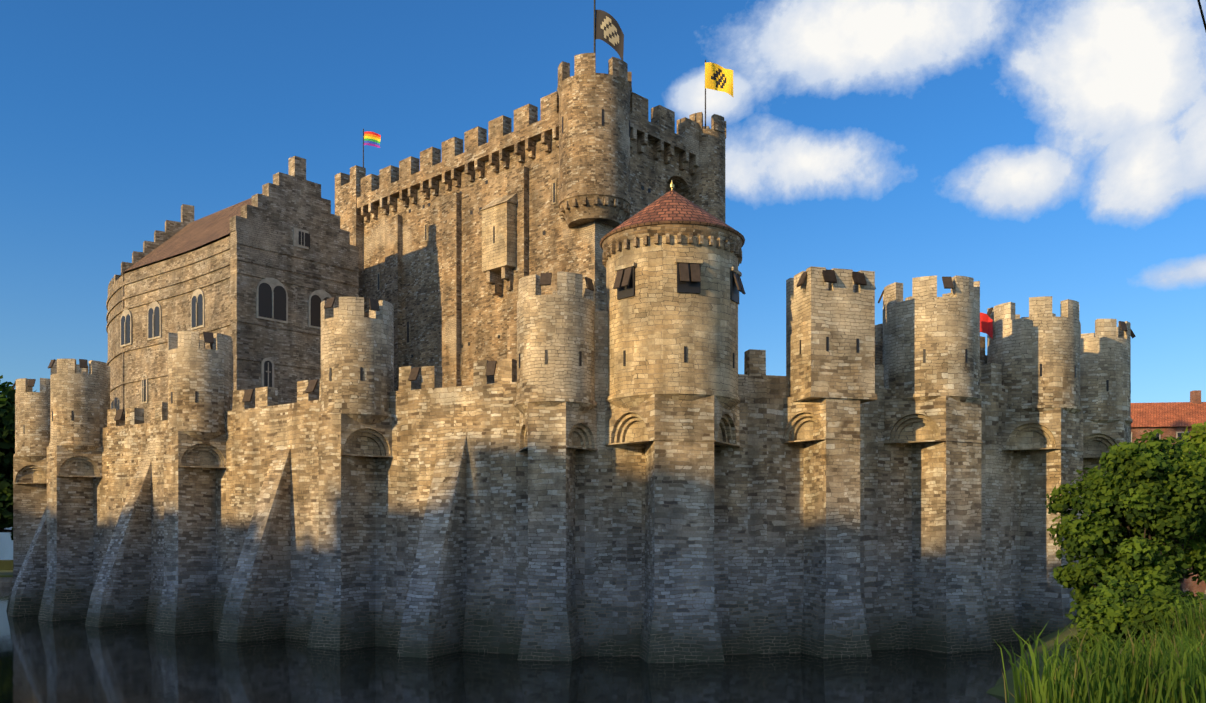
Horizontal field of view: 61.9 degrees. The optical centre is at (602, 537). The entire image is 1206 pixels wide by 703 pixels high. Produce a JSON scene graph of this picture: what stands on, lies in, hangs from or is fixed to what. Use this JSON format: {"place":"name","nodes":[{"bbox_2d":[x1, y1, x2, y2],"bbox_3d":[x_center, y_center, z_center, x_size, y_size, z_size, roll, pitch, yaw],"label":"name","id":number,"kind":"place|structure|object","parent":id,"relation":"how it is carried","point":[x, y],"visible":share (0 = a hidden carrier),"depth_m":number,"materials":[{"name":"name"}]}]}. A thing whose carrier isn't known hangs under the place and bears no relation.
{"place":"outdoors","nodes":[
{"label":"outdoors","id":0,"kind":"place"},
{"bbox_2d":[0,582,1205,702],"bbox_3d":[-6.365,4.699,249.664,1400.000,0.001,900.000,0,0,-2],"label":"moat water","id":1,"kind":"structure","parent":0,"point":[65,661],"depth_m":34.40,"materials":[{"name":"black liquid"}]},
{"bbox_2d":[0,560,12,586],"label":"bank grass","id":2,"kind":"structure","parent":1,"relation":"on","point":[6,571],"depth_m":102.55,"materials":[{"name":"plant"}]},
{"bbox_2d":[0,527,12,559],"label":"white house","id":3,"kind":"structure","parent":2,"relation":"on","point":[6,547],"depth_m":122.17,"materials":[{"name":"paint"}]},
{"bbox_2d":[0,375,35,539],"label":"tree","id":4,"kind":"object","parent":2,"relation":"on","point":[7,422],"visible":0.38,"depth_m":92.76,"materials":[{"name":"green plant"}]},
{"bbox_2d":[994,591,1205,702],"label":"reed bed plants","id":5,"kind":"object","parent":1,"relation":"in","point":[1172,669],"visible":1,"depth_m":11.66,"materials":[{"name":"green plant"}]},
{"bbox_2d":[0,0,1205,402],"label":"sky","id":6,"kind":"structure","parent":0,"point":[1022,149],"materials":[{"name":"blue"}]},
{"bbox_2d":[986,594,1205,702],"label":"riverbank","id":7,"kind":"structure","parent":0,"point":[998,689],"depth_m":32.73,"materials":[{"name":"green plant"}]},
{"bbox_2d":[1045,429,1205,605],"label":"bush","id":8,"kind":"object","parent":7,"relation":"on","point":[1141,500],"visible":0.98,"depth_m":29.32,"materials":[{"name":"green plant"}]},
{"bbox_2d":[1065,575,1205,666],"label":"bush","id":9,"kind":"object","parent":7,"relation":"on","point":[1108,611],"visible":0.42,"depth_m":24.39,"materials":[{"name":"green plant"}]},
{"bbox_2d":[1162,435,1205,596],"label":"tall bush","id":10,"kind":"object","parent":7,"relation":"on","point":[1201,450],"visible":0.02,"depth_m":33.41,"materials":[{"name":"green plant"}]},
{"bbox_2d":[1179,422,1205,544],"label":"tree","id":11,"kind":"object","parent":7,"relation":"on","point":[1199,437],"visible":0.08,"depth_m":45.21,"materials":[{"name":"green plant"}]},
{"bbox_2d":[1131,390,1205,581],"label":"brick building","id":12,"kind":"structure","parent":0,"point":[1175,419],"depth_m":106.41,"materials":[{"name":"tile"}]},
{"bbox_2d":[1197,0,1205,31],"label":"overhead wires","id":13,"kind":"object","parent":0,"point":[1201,12],"depth_m":9.90,"materials":[{"name":"black"}]},
{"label":"castle motte ground","id":14,"kind":"structure","parent":0,"visible":0},
{"bbox_2d":[106,156,358,422],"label":"stone building","id":15,"kind":"structure","parent":14,"relation":"on","point":[258,278],"depth_m":60.38,"materials":[{"name":"stone"}]},
{"bbox_2d":[335,0,725,390],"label":"castle keep","id":16,"kind":"structure","parent":14,"relation":"on","point":[456,244],"depth_m":60.93,"materials":[{"name":"stone"}]},
{"bbox_2d":[364,131,380,147],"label":"rainbow flag","id":17,"kind":"object","parent":16,"relation":"attached to","point":[372,138],"visible":1,"depth_m":72.99,"materials":[{"name":"multicoloured fabric"}]},
{"bbox_2d":[596,10,623,59],"bbox_3d":[0.367,-28.074,56.375,1.608,3.252,0.280,0,0,11],"label":"flag","id":18,"kind":"object","parent":16,"relation":"attached to","point":[609,31],"visible":0.96,"depth_m":56.35,"materials":[{"name":"black fabric"}]},
{"bbox_2d":[705,62,732,96],"bbox_3d":[7.237,-28.341,62.388,1.774,2.320,0.402,0,0,17],"label":"flag","id":19,"kind":"object","parent":16,"relation":"attached to","point":[718,77],"visible":1,"depth_m":62.43,"materials":[{"name":"yellow fabric"}]},
{"bbox_2d":[6,180,1135,662],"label":"curtain wall turrets","id":20,"kind":"object","parent":14,"relation":"on","point":[642,468],"visible":0.92,"depth_m":41.75,"materials":[{"name":"stone"}]},
{"bbox_2d":[980,312,992,338],"bbox_3d":[17.781,-9.848,46.804,0.697,1.305,0.169,0,0,23],"label":"red flag","id":21,"kind":"object","parent":20,"relation":"on","point":[986,323],"visible":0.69,"depth_m":46.80,"materials":[{"name":"red fabric"}]}
]}

